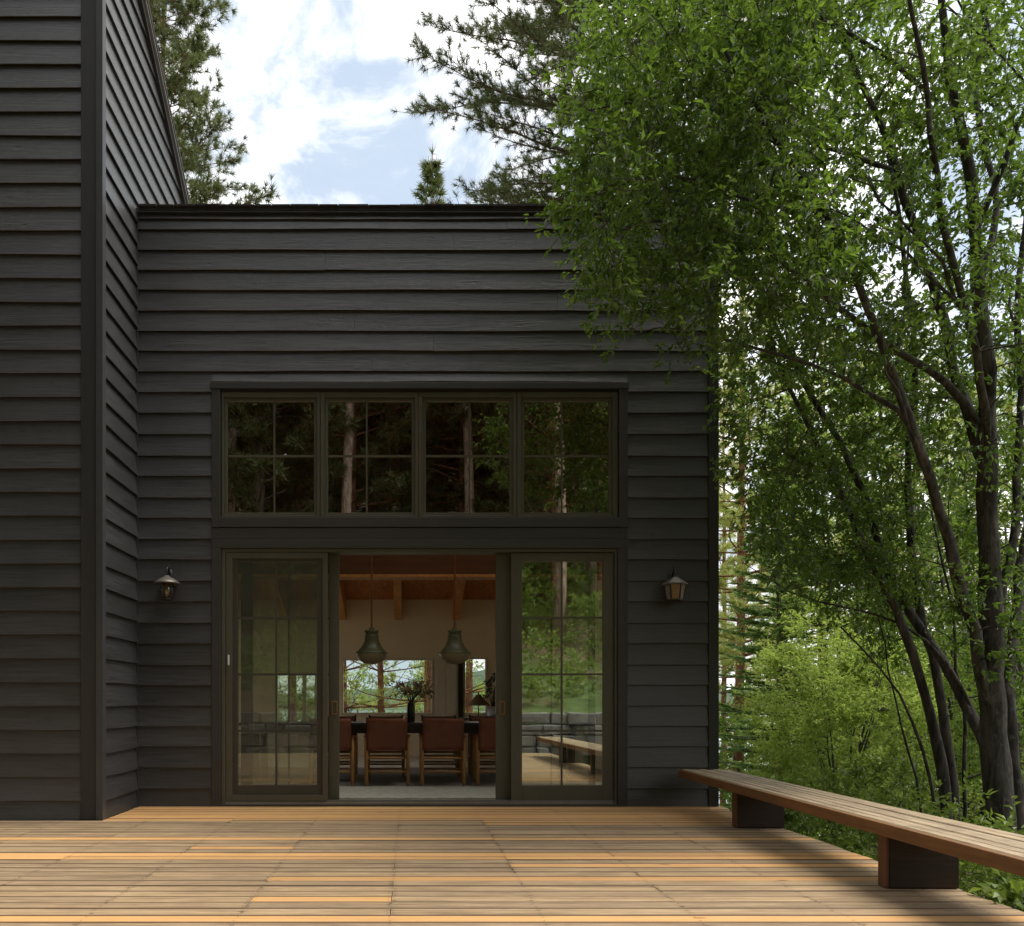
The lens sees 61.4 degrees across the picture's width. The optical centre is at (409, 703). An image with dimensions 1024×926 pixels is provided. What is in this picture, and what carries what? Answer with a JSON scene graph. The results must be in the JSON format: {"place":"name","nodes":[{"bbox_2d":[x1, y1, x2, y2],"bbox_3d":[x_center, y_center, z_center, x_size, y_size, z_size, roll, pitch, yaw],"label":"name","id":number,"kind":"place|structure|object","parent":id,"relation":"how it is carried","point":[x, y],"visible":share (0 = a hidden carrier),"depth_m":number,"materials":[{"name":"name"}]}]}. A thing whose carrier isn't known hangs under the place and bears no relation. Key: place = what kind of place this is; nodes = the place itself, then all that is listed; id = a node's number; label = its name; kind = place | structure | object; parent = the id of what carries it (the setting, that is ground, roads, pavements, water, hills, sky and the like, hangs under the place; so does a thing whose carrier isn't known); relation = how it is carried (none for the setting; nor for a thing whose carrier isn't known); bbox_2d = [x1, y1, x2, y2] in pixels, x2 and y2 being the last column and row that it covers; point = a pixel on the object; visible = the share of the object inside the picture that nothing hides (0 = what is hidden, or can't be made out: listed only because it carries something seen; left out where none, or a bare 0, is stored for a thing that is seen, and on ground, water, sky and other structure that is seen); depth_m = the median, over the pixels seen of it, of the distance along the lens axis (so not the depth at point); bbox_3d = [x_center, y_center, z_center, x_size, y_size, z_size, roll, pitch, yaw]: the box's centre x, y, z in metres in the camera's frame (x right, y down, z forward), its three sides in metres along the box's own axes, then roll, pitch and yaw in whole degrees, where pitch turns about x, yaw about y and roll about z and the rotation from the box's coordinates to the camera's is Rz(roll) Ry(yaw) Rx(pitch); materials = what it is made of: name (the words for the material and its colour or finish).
{"place":"outdoors","nodes":[
{"label":"outdoors","id":0,"kind":"place"},
{"bbox_2d":[0,0,726,820],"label":"house","id":1,"kind":"structure","parent":0,"point":[266,432],"depth_m":8.15,"materials":[{"name":"black wood"}]},
{"bbox_2d":[153,564,180,600],"bbox_3d":[-2.287,-1.149,8.042,0.250,0.358,0.250,0,0,0],"label":"wall lantern","id":2,"kind":"object","parent":1,"relation":"attached to","point":[167,580],"depth_m":8.02,"materials":[{"name":"metal"}]},
{"bbox_2d":[222,392,319,516],"bbox_3d":[-1.328,-2.382,8.206,0.939,1.199,0.102,0,0,0],"label":"window","id":3,"kind":"structure","parent":1,"relation":"in","point":[271,440],"depth_m":8.20,"materials":[{"name":"black glass"}]},
{"bbox_2d":[226,552,327,800],"bbox_3d":[-1.270,-0.257,8.157,0.972,2.377,0.040,0,0,0],"label":"screen door","id":4,"kind":"structure","parent":1,"relation":"in","point":[230,556],"depth_m":8.16,"materials":[{"name":"green paint"}]},
{"bbox_2d":[233,559,321,794],"bbox_3d":[-1.272,-0.257,8.212,0.967,2.377,0.040,0,0,0],"label":"fixed door panel","id":5,"kind":"structure","parent":1,"relation":"in","point":[238,789],"depth_m":8.19,"materials":[{"name":"black paint"}]},
{"bbox_2d":[241,554,338,798],"bbox_3d":[-1.158,-0.257,8.275,0.951,2.377,0.054,0,0,0],"label":"sliding door","id":6,"kind":"structure","parent":1,"relation":"in","point":[333,559],"depth_m":8.26,"materials":[{"name":"green paint"}]},
{"bbox_2d":[277,676,316,720],"bbox_3d":[-2.130,-0.080,16.040,0.778,0.998,0.120,0,0,0],"label":"rear window","id":7,"kind":"structure","parent":1,"relation":"in","point":[304,678],"depth_m":15.99,"materials":[{"name":"brown wood"}]},
{"bbox_2d":[320,392,417,516],"bbox_3d":[-0.386,-2.382,8.206,0.933,1.199,0.102,0,0,0],"label":"window","id":8,"kind":"structure","parent":1,"relation":"in","point":[369,440],"depth_m":8.20,"materials":[{"name":"glass"}]},
{"bbox_2d":[355,555,387,663],"bbox_3d":[-0.476,-2.084,10.720,0.414,3.177,0.414,0,0,0],"label":"pendant lamp","id":9,"kind":"object","parent":1,"relation":"hanging from","point":[371,650],"visible":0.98,"depth_m":10.63,"materials":[{"name":"grey metal"}]},
{"bbox_2d":[341,658,432,714],"bbox_3d":[-0.419,-0.315,16.040,1.720,1.064,0.120,0,0,0],"label":"rear window","id":10,"kind":"structure","parent":1,"relation":"in","point":[342,659],"depth_m":15.98,"materials":[{"name":"brown wood"}]},
{"bbox_2d":[239,767,601,798],"bbox_3d":[-0.250,0.971,10.825,5.300,0.014,4.150,0,0,0],"label":"rug","id":11,"kind":"object","parent":1,"relation":"on","point":[434,786],"visible":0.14,"depth_m":10.43,"materials":[{"name":"grey fabric"}]},
{"bbox_2d":[308,717,356,785],"bbox_3d":[-0.920,0.560,10.184,0.550,0.808,0.653,0,0,0],"label":"dining chair","id":12,"kind":"object","parent":11,"relation":"on","point":[347,740],"visible":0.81,"depth_m":10.00,"materials":[{"name":"brown wood"}]},
{"bbox_2d":[316,715,357,776],"bbox_3d":[-0.980,0.560,11.556,0.550,0.808,0.653,0,0,0],"label":"dining chair","id":13,"kind":"object","parent":11,"relation":"on","point":[353,718],"visible":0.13,"depth_m":11.71,"materials":[{"name":"wood"}]},
{"bbox_2d":[364,715,404,776],"bbox_3d":[-0.330,0.560,11.556,0.550,0.808,0.653,0,0,0],"label":"dining chair","id":14,"kind":"object","parent":11,"relation":"on","point":[402,761],"visible":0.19,"depth_m":11.25,"materials":[{"name":"wood"}]},
{"bbox_2d":[363,717,409,785],"bbox_3d":[-0.265,0.560,10.184,0.550,0.808,0.653,0,0,0],"label":"dining chair","id":15,"kind":"object","parent":11,"relation":"on","point":[387,735],"visible":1,"depth_m":9.95,"materials":[{"name":"leather"}]},
{"bbox_2d":[239,721,587,781],"bbox_3d":[0.050,0.599,10.850,4.300,0.730,0.900,0,0,0],"label":"dining table","id":16,"kind":"object","parent":11,"relation":"on","point":[415,727],"visible":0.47,"depth_m":10.51,"materials":[{"name":"black wood"}]},
{"bbox_2d":[386,671,434,721],"bbox_3d":[0.012,-0.092,10.808,0.618,0.653,0.528,0,0,0],"label":"flower vase","id":17,"kind":"object","parent":16,"relation":"on","point":[411,704],"visible":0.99,"depth_m":10.76,"materials":[{"name":"green plant"}]},
{"bbox_2d":[419,715,459,776],"bbox_3d":[0.400,0.560,11.556,0.550,0.808,0.653,0,0,0],"label":"dining chair","id":18,"kind":"object","parent":11,"relation":"on","point":[456,763],"visible":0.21,"depth_m":11.71,"materials":[{"name":"wood"}]},
{"bbox_2d":[419,717,465,785],"bbox_3d":[0.390,0.560,10.184,0.550,0.808,0.653,0,0,0],"label":"dining chair","id":19,"kind":"object","parent":11,"relation":"on","point":[442,735],"visible":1,"depth_m":9.95,"materials":[{"name":"leather"}]},
{"bbox_2d":[467,715,494,776],"bbox_3d":[1.060,0.560,11.556,0.550,0.808,0.653,0,0,0],"label":"dining chair","id":20,"kind":"object","parent":11,"relation":"on","point":[470,751],"visible":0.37,"depth_m":11.70,"materials":[{"name":"wood"}]},
{"bbox_2d":[472,717,510,785],"bbox_3d":[1.045,0.560,10.184,0.550,0.808,0.653,0,0,0],"label":"dining chair","id":21,"kind":"object","parent":11,"relation":"on","point":[484,739],"visible":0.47,"depth_m":9.96,"materials":[{"name":"leather"}]},
{"bbox_2d":[438,555,470,663],"bbox_3d":[0.567,-2.084,10.720,0.414,3.177,0.414,0,0,0],"label":"pendant lamp","id":22,"kind":"object","parent":1,"relation":"hanging from","point":[454,650],"visible":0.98,"depth_m":10.63,"materials":[{"name":"grey metal"}]},
{"bbox_2d":[419,392,516,516],"bbox_3d":[0.555,-2.382,8.206,0.936,1.199,0.102,0,0,0],"label":"window","id":23,"kind":"structure","parent":1,"relation":"in","point":[468,440],"depth_m":8.20,"materials":[{"name":"glass"}]},
{"bbox_2d":[463,657,486,714],"bbox_3d":[1.232,-0.326,16.040,0.446,1.086,0.120,0,0,0],"label":"rear window","id":24,"kind":"structure","parent":1,"relation":"in","point":[485,658],"depth_m":15.98,"materials":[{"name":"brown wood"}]},
{"bbox_2d":[453,717,540,760],"bbox_3d":[1.500,0.610,14.800,1.500,0.740,0.400,0,0,0],"label":"console table","id":25,"kind":"object","parent":1,"relation":"on","point":[536,746],"visible":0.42,"depth_m":14.62,"materials":[{"name":"black wood"}]},
{"bbox_2d":[466,692,489,715],"bbox_3d":[1.190,0.020,14.750,0.420,0.440,0.420,0,0,0],"label":"table lamp","id":26,"kind":"object","parent":25,"relation":"on","point":[478,700],"visible":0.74,"depth_m":14.64,"materials":[{"name":"metal"}]},
{"bbox_2d":[483,673,510,715],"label":"potted branches","id":27,"kind":"object","parent":25,"relation":"on","point":[491,710],"visible":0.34,"depth_m":14.68,"materials":[{"name":"green plant"}]},
{"bbox_2d":[0,806,1023,925],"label":"deck","id":28,"kind":"structure","parent":1,"relation":"attached to","point":[425,866],"depth_m":4.95,"materials":[{"name":"wood"}]},
{"bbox_2d":[679,769,1023,888],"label":"bench","id":29,"kind":"object","parent":28,"relation":"on","point":[918,850],"visible":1,"depth_m":4.50,"materials":[{"name":"brown wood"}]},
{"bbox_2d":[495,554,594,798],"bbox_3d":[1.315,-0.257,8.265,0.964,2.377,0.054,0,0,0],"label":"sliding door","id":30,"kind":"structure","parent":1,"relation":"in","point":[502,561],"depth_m":8.25,"materials":[{"name":"green paint"}]},
{"bbox_2d":[511,553,613,799],"bbox_3d":[1.464,-0.257,8.197,0.985,2.377,0.040,0,0,0],"label":"fixed door panel","id":31,"kind":"structure","parent":1,"relation":"in","point":[605,791],"depth_m":8.18,"materials":[{"name":"green paint"}]},
{"bbox_2d":[517,392,617,516],"bbox_3d":[1.509,-2.382,8.206,0.961,1.199,0.102,0,0,0],"label":"window","id":32,"kind":"structure","parent":1,"relation":"in","point":[567,442],"depth_m":8.20,"materials":[{"name":"glass"}]},
{"bbox_2d":[662,566,687,602],"bbox_3d":[2.503,-1.134,8.042,0.228,0.356,0.228,0,0,0],"label":"wall lantern","id":33,"kind":"object","parent":1,"relation":"attached to","point":[675,586],"depth_m":7.99,"materials":[{"name":"metal"}]},
{"bbox_2d":[278,670,797,709],"bbox_3d":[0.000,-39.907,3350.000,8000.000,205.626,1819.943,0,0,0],"label":"hills","id":34,"kind":"structure","parent":0,"point":[476,674],"depth_m":2926.10,"materials":[{"name":"green plant"}]},
{"bbox_2d":[156,0,1023,697],"label":"sky","id":35,"kind":"structure","parent":0,"point":[314,86],"materials":[{"name":"white"}]},
{"bbox_2d":[279,710,934,803],"bbox_3d":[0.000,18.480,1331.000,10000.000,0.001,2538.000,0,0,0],"label":"lake water","id":36,"kind":"structure","parent":0,"point":[365,711],"depth_m":1779.97,"materials":[{"name":"blue liquid"}]},
{"bbox_3d":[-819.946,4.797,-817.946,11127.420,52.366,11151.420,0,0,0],"label":"ground","id":37,"kind":"structure","parent":0,"visible":0},
{"bbox_2d":[148,0,281,203],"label":"pine tree","id":38,"kind":"object","parent":37,"relation":"on","point":[185,61],"visible":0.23,"depth_m":23.36,"materials":[{"name":"green plant"}]},
{"bbox_2d":[278,676,374,720],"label":"pine tree","id":39,"kind":"object","parent":37,"relation":"on","point":[293,712],"visible":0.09,"depth_m":20.91,"materials":[{"name":"green plant"}]},
{"bbox_2d":[278,670,377,720],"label":"leafy tree","id":40,"kind":"object","parent":37,"relation":"on","point":[308,696],"visible":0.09,"depth_m":30.23,"materials":[{"name":"green plant"}]},
{"bbox_2d":[278,661,423,720],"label":"pine tree","id":41,"kind":"object","parent":37,"relation":"on","point":[346,707],"visible":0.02,"depth_m":20.28,"materials":[{"name":"green plant"}]},
{"bbox_2d":[295,661,423,719],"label":"pine tree","id":42,"kind":"object","parent":37,"relation":"on","point":[380,707],"visible":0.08,"depth_m":19.91,"materials":[{"name":"green plant"}]},
{"bbox_2d":[278,660,484,720],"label":"leafy tree","id":43,"kind":"object","parent":37,"relation":"on","point":[362,673],"visible":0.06,"depth_m":27.07,"materials":[{"name":"green plant"}]},
{"bbox_2d":[344,659,484,712],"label":"pine tree","id":44,"kind":"object","parent":37,"relation":"on","point":[427,699],"visible":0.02,"depth_m":19.09,"materials":[{"name":"green plant"}]},
{"bbox_2d":[367,659,484,712],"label":"pine tree","id":45,"kind":"object","parent":37,"relation":"on","point":[470,692],"visible":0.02,"depth_m":19.96,"materials":[{"name":"green plant"}]},
{"bbox_2d":[409,145,449,203],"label":"pine tree","id":46,"kind":"object","parent":37,"relation":"on","point":[428,170],"visible":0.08,"depth_m":40.11,"materials":[{"name":"green plant"}]},
{"bbox_2d":[391,0,882,237],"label":"pine tree","id":47,"kind":"object","parent":37,"relation":"on","point":[553,24],"visible":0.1,"depth_m":16.08,"materials":[{"name":"green plant"}]},
{"bbox_2d":[719,353,784,806],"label":"pine tree","id":48,"kind":"object","parent":37,"relation":"on","point":[725,664],"visible":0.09,"depth_m":29.42,"materials":[{"name":"green plant"}]},
{"bbox_2d":[727,430,817,770],"bbox_3d":[17.576,-0.717,39.944,4.996,25.620,5.189,0,0,-38],"label":"pine tree","id":49,"kind":"object","parent":37,"relation":"on","point":[774,680],"visible":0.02,"depth_m":39.85,"materials":[{"name":"green plant"}]},
{"bbox_2d":[524,0,1023,908],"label":"multi stem tree","id":50,"kind":"object","parent":37,"relation":"on","point":[796,50],"visible":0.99,"depth_m":6.33,"materials":[{"name":"green plant"}]},
{"bbox_2d":[719,157,843,772],"bbox_3d":[8.964,-4.956,21.968,4.852,19.495,4.255,0,0,0],"label":"pine tree","id":51,"kind":"object","parent":37,"relation":"on","point":[728,521],"visible":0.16,"depth_m":21.71,"materials":[{"name":"green plant"}]},
{"bbox_2d":[719,672,845,827],"bbox_3d":[8.519,1.737,20.898,4.744,5.071,4.122,0,0,0],"label":"background bush","id":52,"kind":"object","parent":37,"relation":"on","point":[732,720],"visible":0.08,"depth_m":20.70,"materials":[{"name":"green plant"}]},
{"bbox_2d":[745,702,865,829],"bbox_3d":[10.906,2.484,23.070,4.534,5.578,5.218,0,0,-14],"label":"background bush","id":53,"kind":"object","parent":37,"relation":"on","point":[769,760],"visible":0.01,"depth_m":23.61,"materials":[{"name":"green plant"}]},
{"bbox_2d":[719,468,894,837],"bbox_3d":[7.669,-0.914,17.556,3.736,8.041,4.115,0,0,0],"label":"fir tree","id":54,"kind":"object","parent":37,"relation":"on","point":[777,602],"visible":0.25,"depth_m":17.39,"materials":[{"name":"green plant"}]},
{"bbox_2d":[729,758,908,854],"bbox_3d":[3.609,1.101,7.564,1.441,1.235,1.568,0,0,44],"label":"bush","id":55,"kind":"object","parent":37,"relation":"on","point":[790,819],"visible":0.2,"depth_m":7.37,"materials":[{"name":"green plant"}]},
{"bbox_2d":[747,315,902,722],"bbox_3d":[13.447,-2.699,27.171,4.852,19.495,4.255,0,0,-23],"label":"pine tree","id":56,"kind":"object","parent":37,"relation":"on","point":[860,469],"visible":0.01,"depth_m":26.90,"materials":[{"name":"green plant"}]},
{"bbox_2d":[733,585,951,836],"bbox_3d":[6.366,0.269,12.480,2.887,4.003,2.726,0,0,-28],"label":"leafy shrub","id":57,"kind":"object","parent":37,"relation":"on","point":[812,706],"visible":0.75,"depth_m":12.28,"materials":[{"name":"green plant"}]},
{"bbox_2d":[719,360,1017,754],"bbox_3d":[9.072,-2.204,17.035,5.144,10.285,4.914,0,0,-32],"label":"leafy tree","id":58,"kind":"object","parent":37,"relation":"on","point":[773,636],"visible":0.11,"depth_m":16.73,"materials":[{"name":"green plant"}]},
{"bbox_2d":[808,344,929,742],"bbox_3d":[17.932,-2.261,33.032,4.596,23.570,4.774,0,0,-6],"label":"pine tree","id":59,"kind":"object","parent":37,"relation":"on","point":[860,500],"visible":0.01,"depth_m":32.76,"materials":[{"name":"green plant"}]},
{"bbox_2d":[784,633,980,810],"bbox_3d":[8.003,0.727,14.563,3.466,3.813,2.838,0,0,0],"label":"leafy shrub","id":60,"kind":"object","parent":37,"relation":"on","point":[836,745],"visible":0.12,"depth_m":14.01,"materials":[{"name":"green plant"}]},
{"bbox_2d":[784,670,981,845],"bbox_3d":[10.874,1.613,19.947,4.744,5.071,4.122,0,0,25],"label":"background bush","id":61,"kind":"object","parent":37,"relation":"on","point":[884,750],"depth_m":19.79,"materials":[{"name":"green plant"}]},
{"bbox_2d":[798,731,985,858],"bbox_3d":[4.436,1.029,7.968,1.636,1.574,1.387,0,0,43],"label":"bush","id":62,"kind":"object","parent":37,"relation":"on","point":[904,768],"visible":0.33,"depth_m":7.78,"materials":[{"name":"green plant"}]},
{"bbox_2d":[823,732,982,837],"bbox_3d":[5.229,1.153,9.204,1.616,1.686,1.466,0,0,0],"label":"bush","id":63,"kind":"object","parent":37,"relation":"on","point":[884,786],"visible":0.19,"depth_m":9.15,"materials":[{"name":"green plant"}]},
{"bbox_2d":[834,295,974,723],"bbox_3d":[15.193,-2.742,26.436,4.255,19.495,4.852,0,0,-36],"label":"pine tree","id":64,"kind":"object","parent":37,"relation":"on","point":[938,422],"visible":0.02,"depth_m":25.94,"materials":[{"name":"green plant"}]},
{"bbox_2d":[793,819,1023,911],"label":"undergrowth","id":65,"kind":"object","parent":37,"relation":"on","point":[854,832],"depth_m":10.93,"materials":[{"name":"green plant"}]},
{"bbox_2d":[812,365,1023,824],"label":"leafy tree","id":66,"kind":"object","parent":37,"relation":"on","point":[942,581],"visible":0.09,"depth_m":14.94,"materials":[{"name":"green plant"}]},
{"bbox_2d":[820,771,1023,902],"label":"bush","id":67,"kind":"object","parent":37,"relation":"on","point":[863,834],"visible":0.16,"depth_m":6.26,"materials":[{"name":"green plant"}]},
{"bbox_2d":[825,632,1023,829],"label":"background bush","id":68,"kind":"object","parent":37,"relation":"on","point":[887,803],"visible":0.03,"depth_m":18.39,"materials":[{"name":"green plant"}]},
{"bbox_2d":[866,796,1023,908],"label":"bush","id":69,"kind":"object","parent":37,"relation":"on","point":[992,878],"visible":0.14,"depth_m":5.45,"materials":[{"name":"green plant"}]},
{"bbox_2d":[898,444,1023,807],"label":"leafy tree","id":70,"kind":"object","parent":37,"relation":"on","point":[971,745],"visible":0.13,"depth_m":13.20,"materials":[{"name":"green plant"}]},
{"bbox_2d":[906,640,1023,814],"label":"background bush","id":71,"kind":"object","parent":37,"relation":"on","point":[967,689],"depth_m":18.27,"materials":[{"name":"green plant"}]},
{"bbox_2d":[924,385,1010,805],"bbox_3d":[23.361,-1.648,36.044,4.982,24.595,4.796,0,0,-13],"label":"pine tree","id":72,"kind":"object","parent":37,"relation":"on","point":[975,391],"visible":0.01,"depth_m":35.92,"materials":[{"name":"green plant"}]},
{"bbox_2d":[945,338,1023,658],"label":"pine tree","id":73,"kind":"object","parent":37,"relation":"on","point":[1010,408],"visible":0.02,"depth_m":29.87,"materials":[{"name":"green plant"}]},
{"bbox_2d":[958,747,1023,868],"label":"bush","id":74,"kind":"object","parent":37,"relation":"on","point":[976,801],"visible":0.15,"depth_m":8.58,"materials":[{"name":"green plant"}]},
{"bbox_2d":[967,867,1023,910],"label":"young plant","id":75,"kind":"object","parent":37,"relation":"on","point":[1010,891],"visible":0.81,"depth_m":4.25,"materials":[{"name":"green plant"}]}
]}

